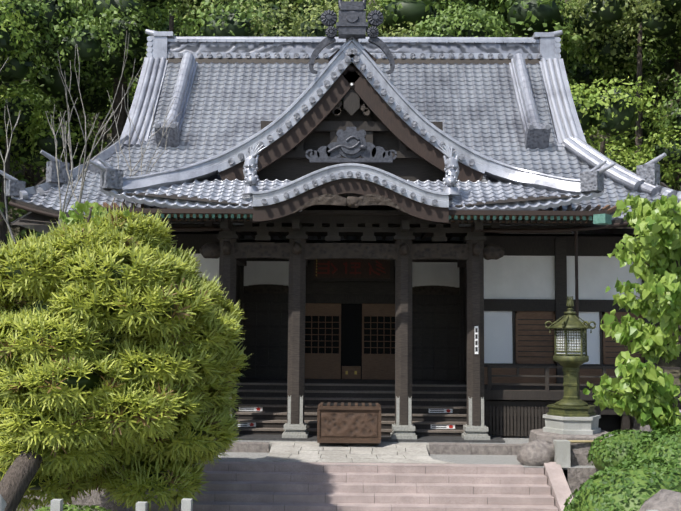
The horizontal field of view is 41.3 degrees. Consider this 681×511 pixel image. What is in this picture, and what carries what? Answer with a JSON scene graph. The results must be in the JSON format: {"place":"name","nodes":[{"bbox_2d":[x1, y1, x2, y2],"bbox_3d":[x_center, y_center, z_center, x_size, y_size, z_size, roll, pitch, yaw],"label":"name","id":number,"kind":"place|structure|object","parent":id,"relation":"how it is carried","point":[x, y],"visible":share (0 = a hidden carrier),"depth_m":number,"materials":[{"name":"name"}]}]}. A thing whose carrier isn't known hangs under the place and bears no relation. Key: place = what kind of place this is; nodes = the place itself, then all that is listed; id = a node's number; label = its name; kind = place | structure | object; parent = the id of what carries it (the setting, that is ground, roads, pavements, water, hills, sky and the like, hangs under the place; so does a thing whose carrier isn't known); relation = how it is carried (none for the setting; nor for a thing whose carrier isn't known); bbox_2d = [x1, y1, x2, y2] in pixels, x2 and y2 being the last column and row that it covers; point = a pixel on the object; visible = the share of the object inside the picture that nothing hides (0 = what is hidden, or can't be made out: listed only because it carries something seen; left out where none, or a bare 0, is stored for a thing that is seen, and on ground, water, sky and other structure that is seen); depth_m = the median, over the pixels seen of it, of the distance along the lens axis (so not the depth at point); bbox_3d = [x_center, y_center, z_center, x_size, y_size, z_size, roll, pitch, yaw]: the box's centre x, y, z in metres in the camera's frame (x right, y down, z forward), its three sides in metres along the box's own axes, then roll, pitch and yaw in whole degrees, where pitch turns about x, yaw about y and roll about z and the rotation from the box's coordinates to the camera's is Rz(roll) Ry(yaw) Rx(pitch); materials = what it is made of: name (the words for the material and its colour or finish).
{"place":"outdoors","nodes":[
{"label":"outdoors","id":0,"kind":"place"},
{"bbox_2d":[0,32,180,243],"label":"bare tree","id":1,"kind":"object","parent":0,"point":[83,175],"visible":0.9,"depth_m":21.20,"materials":[{"name":"grey plant"}]},
{"bbox_2d":[16,452,603,510],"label":"ground","id":2,"kind":"structure","parent":0,"point":[578,475],"depth_m":19.54,"materials":[{"name":"stone"}]},
{"bbox_2d":[208,434,528,454],"bbox_3d":[0.346,5.284,30.022,20.400,0.335,17.379,0,-5,1],"label":"podium","id":3,"kind":"object","parent":2,"relation":"on","point":[435,445],"visible":0.21,"depth_m":21.57,"materials":[{"name":"stone"}]},
{"bbox_2d":[8,179,675,395],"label":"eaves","id":4,"kind":"object","parent":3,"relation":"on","point":[55,214],"visible":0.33,"depth_m":22.55,"materials":[{"name":"brown wood"}]},
{"bbox_2d":[317,402,380,442],"bbox_3d":[0.209,3.967,21.492,1.500,0.885,0.720,0,-5,1],"label":"offering box","id":5,"kind":"object","parent":3,"relation":"on","point":[343,422],"visible":1,"depth_m":21.16,"materials":[{"name":"brown wood"}]},
{"bbox_2d":[204,219,498,439],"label":"porch columns","id":6,"kind":"structure","parent":3,"relation":"on","point":[475,427],"depth_m":22.29,"materials":[{"name":"brown wood"}]},
{"bbox_2d":[122,210,585,266],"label":"porch beams","id":7,"kind":"structure","parent":3,"relation":"on","point":[350,220],"depth_m":22.54,"materials":[{"name":"brown wood"}]},
{"bbox_2d":[11,58,634,240],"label":"roof sheets","id":8,"kind":"object","parent":7,"relation":"on","point":[38,222],"visible":0.02,"depth_m":27.87,"materials":[{"name":"tile"}]},
{"bbox_2d":[0,52,680,202],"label":"descending roof ridges","id":9,"kind":"object","parent":8,"relation":"on","point":[645,177],"visible":0.9,"depth_m":25.57,"materials":[{"name":"tile"}]},
{"bbox_2d":[11,62,677,226],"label":"roof tiles","id":10,"kind":"object","parent":8,"relation":"on","point":[471,106],"visible":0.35,"depth_m":26.17,"materials":[{"name":"grey tile"}]},
{"bbox_2d":[89,0,615,193],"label":"front gable","id":11,"kind":"structure","parent":8,"relation":"attached to","point":[351,103],"depth_m":22.58,"materials":[{"name":"tile"}]},
{"bbox_2d":[145,29,562,59],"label":"ridge","id":12,"kind":"structure","parent":8,"relation":"on","point":[536,45],"depth_m":28.08,"materials":[{"name":"tile"}]},
{"bbox_2d":[84,202,616,224],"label":"roof eaves","id":13,"kind":"object","parent":7,"relation":"on","point":[597,216],"visible":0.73,"depth_m":21.26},
{"bbox_2d":[100,179,602,211],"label":"porch roof tiles","id":14,"kind":"object","parent":13,"relation":"on","point":[227,194],"visible":0.69,"depth_m":21.60,"materials":[{"name":"grey tile"}]},
{"bbox_2d":[242,144,459,223],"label":"curved porch gable","id":15,"kind":"structure","parent":7,"relation":"on","point":[332,184],"depth_m":21.05,"materials":[{"name":"tile"}]},
{"bbox_2d":[311,259,392,281],"bbox_3d":[0.346,0.383,26.983,2.450,0.800,0.192,0,-5,1],"label":"plaque","id":16,"kind":"object","parent":7,"relation":"attached to","point":[352,270],"visible":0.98,"depth_m":26.92,"materials":[{"name":"brown wood"}]},
{"bbox_2d":[234,378,486,435],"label":"wooden stairs","id":17,"kind":"structure","parent":3,"relation":"on","point":[439,407],"depth_m":23.88,"materials":[{"name":"brown wood"}]},
{"bbox_2d":[167,232,680,435],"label":"temple wall","id":18,"kind":"structure","parent":3,"relation":"on","point":[529,283],"depth_m":25.26,"materials":[{"name":"black wood"}]},
{"bbox_2d":[529,296,607,465],"bbox_3d":[5.306,2.803,20.803,1.848,3.730,1.848,0,-5,1],"label":"bronze lantern","id":19,"kind":"object","parent":2,"relation":"on","point":[571,415],"visible":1,"depth_m":20.53,"materials":[{"name":"metal"}]},
{"bbox_2d":[0,0,680,482],"bbox_3d":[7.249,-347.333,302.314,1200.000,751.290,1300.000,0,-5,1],"label":"background darkness","id":20,"kind":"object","parent":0,"point":[658,364],"depth_m":56.74,"materials":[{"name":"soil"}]},
{"bbox_2d":[53,201,129,271],"bbox_3d":[-4.515,0.652,15.954,1.253,3.387,1.592,-2,-5,30],"label":"shrub","id":21,"kind":"object","parent":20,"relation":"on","point":[75,215],"visible":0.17,"depth_m":16.18,"materials":[{"name":"green plant"}]},
{"bbox_2d":[0,203,249,510],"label":"pine tree","id":22,"kind":"object","parent":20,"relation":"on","point":[121,359],"visible":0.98,"depth_m":14.84,"materials":[{"name":"green plant"}]},
{"bbox_2d":[0,0,674,231],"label":"forest","id":23,"kind":"object","parent":20,"relation":"on","point":[37,178],"visible":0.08,"depth_m":57.76,"materials":[{"name":"green plant"}]},
{"bbox_2d":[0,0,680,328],"bbox_3d":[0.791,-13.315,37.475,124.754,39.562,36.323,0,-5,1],"label":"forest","id":24,"kind":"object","parent":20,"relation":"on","point":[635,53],"visible":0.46,"depth_m":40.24,"materials":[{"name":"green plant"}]},
{"bbox_2d":[0,410,680,510],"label":"fence and rocks","id":25,"kind":"object","parent":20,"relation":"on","point":[537,452],"visible":0.65,"depth_m":19.48,"materials":[{"name":"grey stone"}]},
{"bbox_2d":[117,461,572,510],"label":"stone steps","id":26,"kind":"structure","parent":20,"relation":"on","point":[231,486],"depth_m":18.79,"materials":[{"name":"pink stone"}]},
{"bbox_2d":[34,412,680,510],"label":"shrubs","id":27,"kind":"object","parent":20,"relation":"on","point":[637,469],"visible":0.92,"depth_m":13.00,"materials":[{"name":"green plant"}]},
{"bbox_2d":[583,191,680,437],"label":"linden tree","id":28,"kind":"object","parent":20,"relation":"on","point":[641,393],"visible":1,"depth_m":15.05,"materials":[{"name":"green plant"}]},
{"bbox_2d":[235,443,461,465],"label":"paved path","id":29,"kind":"structure","parent":0,"point":[338,454],"depth_m":20.41,"materials":[{"name":"stone"}]}
]}

